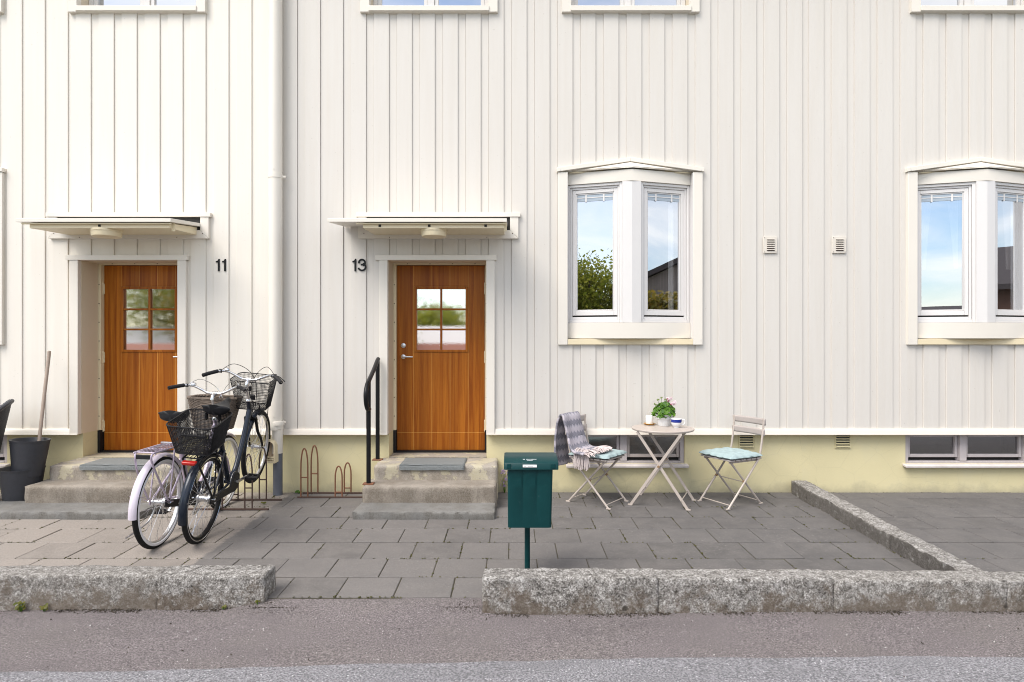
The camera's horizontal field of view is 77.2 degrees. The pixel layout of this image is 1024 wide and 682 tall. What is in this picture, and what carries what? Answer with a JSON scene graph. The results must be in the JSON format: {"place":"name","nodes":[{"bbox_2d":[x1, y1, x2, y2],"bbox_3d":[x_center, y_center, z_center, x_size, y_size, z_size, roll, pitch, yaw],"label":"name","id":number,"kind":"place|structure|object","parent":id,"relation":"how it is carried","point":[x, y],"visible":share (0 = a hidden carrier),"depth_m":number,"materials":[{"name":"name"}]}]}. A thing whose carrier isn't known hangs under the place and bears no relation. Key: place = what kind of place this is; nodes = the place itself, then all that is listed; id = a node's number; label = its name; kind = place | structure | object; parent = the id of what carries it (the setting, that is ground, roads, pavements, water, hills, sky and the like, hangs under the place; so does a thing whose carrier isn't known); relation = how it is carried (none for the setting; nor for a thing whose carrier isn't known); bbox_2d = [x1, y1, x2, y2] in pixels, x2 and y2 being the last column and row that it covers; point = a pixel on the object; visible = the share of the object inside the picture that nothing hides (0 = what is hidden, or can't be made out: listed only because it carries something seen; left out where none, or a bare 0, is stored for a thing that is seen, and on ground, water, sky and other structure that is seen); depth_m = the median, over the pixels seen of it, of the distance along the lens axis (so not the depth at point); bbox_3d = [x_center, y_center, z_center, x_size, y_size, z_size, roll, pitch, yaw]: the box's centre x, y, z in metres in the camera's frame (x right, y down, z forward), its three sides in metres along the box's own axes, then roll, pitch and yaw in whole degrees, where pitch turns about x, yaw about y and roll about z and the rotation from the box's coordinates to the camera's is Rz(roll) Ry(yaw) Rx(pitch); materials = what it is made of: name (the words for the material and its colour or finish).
{"place":"outdoors","nodes":[
{"label":"outdoors","id":0,"kind":"place"},
{"bbox_2d":[0,492,1023,597],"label":"pavement","id":1,"kind":"structure","parent":0,"point":[992,532],"depth_m":5.05,"materials":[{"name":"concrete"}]},
{"bbox_2d":[0,399,13,450],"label":"wicker chair","id":2,"kind":"object","parent":1,"relation":"on","point":[5,407],"visible":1,"depth_m":6.07,"materials":[{"name":"grey wicker"}]},
{"bbox_2d":[0,465,45,501],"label":"woven pot","id":3,"kind":"object","parent":1,"relation":"on","point":[13,484],"visible":0.58,"depth_m":5.96,"materials":[{"name":"plastic"}]},
{"bbox_2d":[9,437,50,477],"bbox_3d":[-4.592,1.108,6.095,0.326,0.345,0.326,1,-2,38],"label":"woven pot","id":4,"kind":"object","parent":3,"relation":"in","point":[29,453],"visible":0.89,"depth_m":6.00,"materials":[{"name":"grey plastic"}]},
{"bbox_2d":[37,351,50,440],"bbox_3d":[-4.585,0.730,6.264,0.031,1.263,0.354,0,0,-18],"label":"wooden handle","id":5,"kind":"object","parent":4,"relation":"in","point":[44,396],"visible":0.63,"depth_m":6.29,"materials":[{"name":"brown wood"}]},
{"bbox_2d":[0,565,170,610],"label":"granite kerb","id":6,"kind":"structure","parent":1,"relation":"on","point":[69,587],"depth_m":3.89,"materials":[{"name":"grey stone"}]},
{"bbox_2d":[0,458,191,519],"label":"entrance steps","id":7,"kind":"structure","parent":1,"relation":"on","point":[69,490],"depth_m":5.91,"materials":[{"name":"grey concrete"}]},
{"bbox_2d":[79,458,148,469],"bbox_3d":[-3.820,1.210,6.326,0.644,0.057,0.388,0,0,0],"label":"doormat","id":8,"kind":"object","parent":7,"relation":"on","point":[115,464],"visible":0.91,"depth_m":6.14,"materials":[{"name":"grey fabric"}]},
{"bbox_2d":[125,379,249,548],"bbox_3d":[-2.661,0.957,5.426,0.707,1.227,1.825,0,0,-1],"label":"bicycle","id":9,"kind":"object","parent":1,"relation":"on","point":[153,463],"visible":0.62,"depth_m":5.00,"materials":[{"name":"metal"}]},
{"bbox_2d":[157,565,275,609],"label":"granite kerb","id":10,"kind":"structure","parent":1,"relation":"on","point":[203,587],"depth_m":3.89,"materials":[{"name":"grey stone"}]},
{"bbox_2d":[166,364,284,544],"bbox_3d":[-2.332,0.885,5.524,0.704,1.367,1.802,0,0,-2],"label":"bicycle","id":11,"kind":"object","parent":1,"relation":"on","point":[214,441],"visible":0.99,"depth_m":5.04,"materials":[{"name":"metal"}]},
{"bbox_2d":[188,448,281,509],"bbox_3d":[-2.670,1.294,6.070,0.860,0.524,0.362,0,0,0],"label":"bike rack","id":12,"kind":"object","parent":1,"relation":"on","point":[245,499],"visible":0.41,"depth_m":5.90,"materials":[{"name":"metal"}]},
{"bbox_2d":[297,445,361,497],"bbox_3d":[-1.770,1.303,6.420,0.700,0.497,0.192,0,0,0],"label":"bike rack","id":13,"kind":"object","parent":1,"relation":"on","point":[318,492],"visible":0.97,"depth_m":6.33,"materials":[{"name":"metal"}]},
{"bbox_2d":[352,458,498,519],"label":"entrance steps","id":14,"kind":"structure","parent":1,"relation":"on","point":[468,492],"depth_m":5.91,"materials":[{"name":"grey concrete"}]},
{"bbox_2d":[362,357,382,484],"bbox_3d":[-1.345,0.750,6.161,0.102,1.176,0.661,0,0,-1],"label":"handrail","id":15,"kind":"object","parent":14,"relation":"on","point":[367,392],"visible":1,"depth_m":5.98,"materials":[{"name":"black metal"}]},
{"bbox_2d":[399,458,466,470],"bbox_3d":[-0.766,1.211,6.326,0.627,0.058,0.388,0,0,0],"label":"doormat","id":16,"kind":"object","parent":14,"relation":"on","point":[418,464],"visible":1,"depth_m":6.14,"materials":[{"name":"fabric"}]},
{"bbox_2d":[5,492,984,597],"bbox_3d":[-0.920,1.562,5.252,8.920,0.040,2.646,0,0,0],"label":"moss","id":17,"kind":"object","parent":1,"relation":"on","point":[334,596],"visible":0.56,"depth_m":4.98,"materials":[{"name":"green plant"}]},
{"bbox_2d":[500,469,507,492],"bbox_3d":[-0.074,1.433,6.535,0.102,0.255,0.058,0,0,0],"label":"weed","id":18,"kind":"object","parent":1,"relation":"on","point":[504,480],"visible":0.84,"depth_m":6.53,"materials":[{"name":"grey plant"}]},
{"bbox_2d":[504,452,557,567],"bbox_3d":[0.124,1.216,4.267,0.352,0.908,0.286,0,0,0],"label":"letter box","id":19,"kind":"object","parent":1,"relation":"on","point":[529,476],"visible":0.98,"depth_m":4.15,"materials":[{"name":"green plastic"}]},
{"bbox_2d":[565,414,628,509],"bbox_3d":[0.809,1.147,6.196,0.514,0.818,0.402,0,0,36],"label":"folding chair","id":20,"kind":"object","parent":1,"relation":"on","point":[598,461],"visible":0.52,"depth_m":6.16,"materials":[{"name":"beige metal"}]},
{"bbox_2d":[554,411,611,470],"bbox_3d":[0.658,0.959,6.124,0.546,0.521,0.494,0,0,36],"label":"blanket","id":21,"kind":"object","parent":20,"relation":"on","point":[581,448],"visible":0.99,"depth_m":6.18,"materials":[{"name":"grey fabric"}]},
{"bbox_2d":[569,449,626,458],"bbox_3d":[0.826,1.074,6.184,0.434,0.056,0.435,0,0,36],"label":"seat cushion","id":22,"kind":"object","parent":20,"relation":"on","point":[609,454],"visible":0.46,"depth_m":6.02,"materials":[{"name":"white fabric"}]},
{"bbox_2d":[628,424,695,510],"bbox_3d":[1.449,1.193,6.163,0.590,0.722,0.590,0,0,23],"label":"round table","id":23,"kind":"object","parent":1,"relation":"on","point":[682,430],"visible":0.96,"depth_m":6.03,"materials":[{"name":"beige metal"}]},
{"bbox_2d":[651,397,676,425],"bbox_3d":[1.494,0.687,6.301,0.245,0.291,0.252,0,0,0],"label":"potted plant","id":24,"kind":"object","parent":23,"relation":"on","point":[665,414],"visible":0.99,"depth_m":6.25,"materials":[{"name":"green plant"}]},
{"bbox_2d":[671,418,685,427],"bbox_3d":[1.587,0.788,6.165,0.123,0.087,0.104,0,0,-28],"label":"cup","id":25,"kind":"object","parent":23,"relation":"on","point":[676,422],"visible":1,"depth_m":6.13,"materials":[{"name":"white ceramic"}]},
{"bbox_3d":[1.364,0.823,6.360,0.122,0.015,0.122,0,0,0],"label":"dish","id":26,"kind":"object","parent":23,"relation":"on","visible":0},
{"bbox_2d":[646,415,652,423],"bbox_3d":[1.364,0.778,6.360,0.072,0.094,0.072,0,0,0],"label":"candle","id":27,"kind":"object","parent":26,"relation":"on","point":[649,419],"visible":1,"depth_m":6.33,"materials":[{"name":"white wax"}]},
{"bbox_2d":[697,415,765,509],"bbox_3d":[2.114,1.147,6.165,0.514,0.818,0.402,0,0,-27],"label":"folding chair","id":28,"kind":"object","parent":1,"relation":"on","point":[749,419],"visible":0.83,"depth_m":6.18,"materials":[{"name":"beige metal"}]},
{"bbox_2d":[699,447,762,459],"bbox_3d":[2.094,1.074,6.155,0.431,0.056,0.434,0,0,-28],"label":"seat cushion","id":29,"kind":"object","parent":28,"relation":"on","point":[729,453],"visible":1,"depth_m":6.05,"materials":[{"name":"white fabric"}]},
{"bbox_2d":[791,480,908,548],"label":"granite kerb","id":30,"kind":"structure","parent":1,"relation":"on","point":[878,530],"depth_m":5.50,"materials":[{"name":"grey stone"}]},
{"bbox_2d":[890,533,981,570],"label":"granite kerb","id":31,"kind":"structure","parent":1,"relation":"on","point":[922,553],"depth_m":4.46,"materials":[{"name":"grey stone"}]},
{"bbox_2d":[0,597,1023,671],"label":"footpath","id":32,"kind":"structure","parent":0,"point":[299,636],"depth_m":3.51,"materials":[{"name":"grey asphalt"}]},
{"bbox_2d":[13,601,25,611],"bbox_3d":[-2.971,1.609,3.869,0.069,0.073,0.034,0,0,-17],"label":"weed","id":33,"kind":"object","parent":32,"relation":"on","point":[18,607],"visible":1,"depth_m":3.87,"materials":[{"name":"green plant"}]},
{"bbox_2d":[39,603,47,610],"bbox_3d":[-2.824,1.615,3.866,0.051,0.056,0.028,0,0,-19],"label":"weed","id":34,"kind":"object","parent":32,"relation":"on","point":[44,607],"visible":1,"depth_m":3.87,"materials":[{"name":"green plant"}]},
{"bbox_2d":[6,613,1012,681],"bbox_3d":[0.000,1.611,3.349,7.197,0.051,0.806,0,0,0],"label":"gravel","id":35,"kind":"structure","parent":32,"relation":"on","point":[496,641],"depth_m":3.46,"materials":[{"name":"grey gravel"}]},
{"bbox_2d":[1,492,1023,617],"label":"debris","id":36,"kind":"object","parent":32,"relation":"on","point":[460,608],"visible":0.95,"depth_m":3.78,"materials":[{"name":"soil"}]},
{"bbox_2d":[481,567,657,614],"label":"granite kerb","id":37,"kind":"structure","parent":32,"relation":"on","point":[543,591],"depth_m":3.79,"materials":[{"name":"grey stone"}]},
{"bbox_2d":[653,568,833,612],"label":"granite kerb","id":38,"kind":"structure","parent":32,"relation":"on","point":[695,590],"depth_m":3.79,"materials":[{"name":"grey stone"}]},
{"bbox_2d":[824,570,1007,611],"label":"granite kerb","id":39,"kind":"structure","parent":32,"relation":"on","point":[922,590],"depth_m":3.79,"materials":[{"name":"grey stone"}]},
{"bbox_2d":[990,571,1023,611],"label":"granite kerb","id":40,"kind":"structure","parent":32,"relation":"on","point":[1015,592],"depth_m":3.79,"materials":[{"name":"grey stone"}]},
{"bbox_2d":[0,656,1023,681],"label":"road","id":41,"kind":"structure","parent":0,"point":[895,669],"depth_m":3.10,"materials":[{"name":"grey asphalt"}]},
{"bbox_2d":[57,493,1014,598],"bbox_3d":[0.000,1.570,5.257,18.000,0.030,2.638,0,0,0],"label":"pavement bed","id":42,"kind":"object","parent":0,"point":[460,555],"visible":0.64,"depth_m":4.71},
{"bbox_2d":[670,0,1023,492],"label":"row house","id":43,"kind":"structure","parent":0,"point":[913,245],"depth_m":6.54,"materials":[{"name":"wood"}]},
{"bbox_2d":[902,435,1023,467],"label":"basement window","id":44,"kind":"structure","parent":43,"relation":"in","point":[918,448],"depth_m":6.64,"materials":[{"name":"grey paint"}]},
{"bbox_2d":[905,157,1023,344],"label":"bay window","id":45,"kind":"structure","parent":43,"relation":"in","point":[965,228],"depth_m":6.52,"materials":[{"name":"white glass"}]},
{"bbox_2d":[910,0,1023,13],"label":"window","id":46,"kind":"structure","parent":43,"relation":"in","point":[916,6],"depth_m":6.52,"materials":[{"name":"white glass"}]},
{"label":"ground","id":47,"kind":"structure","parent":0,"visible":0},
{"bbox_2d":[0,0,272,492],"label":"row house","id":48,"kind":"structure","parent":47,"relation":"on","point":[133,210],"depth_m":6.54,"materials":[{"name":"white wood"}]},
{"bbox_2d":[0,0,4,13],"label":"window","id":49,"kind":"structure","parent":48,"relation":"in","point":[2,2],"depth_m":6.52,"materials":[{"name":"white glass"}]},
{"bbox_2d":[0,435,9,467],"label":"basement window","id":50,"kind":"structure","parent":48,"relation":"in","point":[3,453],"depth_m":6.61,"materials":[{"name":"grey paint"}]},
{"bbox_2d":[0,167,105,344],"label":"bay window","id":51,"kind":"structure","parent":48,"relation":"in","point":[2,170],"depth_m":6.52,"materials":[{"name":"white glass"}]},
{"bbox_2d":[67,0,206,13],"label":"window","id":52,"kind":"structure","parent":48,"relation":"in","point":[73,6],"depth_m":6.51,"materials":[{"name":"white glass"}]},
{"bbox_2d":[103,266,177,449],"bbox_3d":[-3.914,0.179,6.880,0.964,1.978,0.120,0,0,0],"label":"door","id":53,"kind":"structure","parent":48,"relation":"in","point":[140,351],"depth_m":6.89,"materials":[{"name":"brown wood"}]},
{"bbox_2d":[283,0,805,492],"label":"row house","id":54,"kind":"structure","parent":47,"relation":"on","point":[515,224],"depth_m":6.54,"materials":[{"name":"wood"}]},
{"bbox_2d":[263,0,285,495],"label":"downpipe","id":55,"kind":"object","parent":54,"relation":"attached to","point":[275,200],"visible":0.91,"depth_m":6.41,"materials":[{"name":"white metal"}]},
{"bbox_2d":[360,0,497,13],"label":"window","id":56,"kind":"structure","parent":54,"relation":"in","point":[366,6],"depth_m":6.51,"materials":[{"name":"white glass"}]},
{"bbox_2d":[397,266,484,449],"bbox_3d":[-0.754,0.179,6.880,0.956,1.978,0.120,0,0,0],"label":"door","id":57,"kind":"structure","parent":54,"relation":"in","point":[441,309],"depth_m":6.89,"materials":[{"name":"brown wood"}]},
{"bbox_2d":[566,435,688,467],"bbox_3d":[1.180,1.105,7.145,1.250,0.374,1.230,0,0,0],"label":"basement window","id":58,"kind":"structure","parent":54,"relation":"in","point":[636,451],"depth_m":6.64,"materials":[{"name":"black glass"}]},
{"bbox_2d":[556,157,703,344],"bbox_3d":[1.202,-0.913,7.777,1.494,1.903,2.765,0,0,0],"label":"bay window","id":59,"kind":"structure","parent":54,"relation":"in","point":[630,241],"depth_m":6.53,"materials":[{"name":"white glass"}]},
{"bbox_2d":[562,0,699,13],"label":"window","id":60,"kind":"structure","parent":54,"relation":"in","point":[568,6],"depth_m":6.51,"materials":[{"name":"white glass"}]}
]}

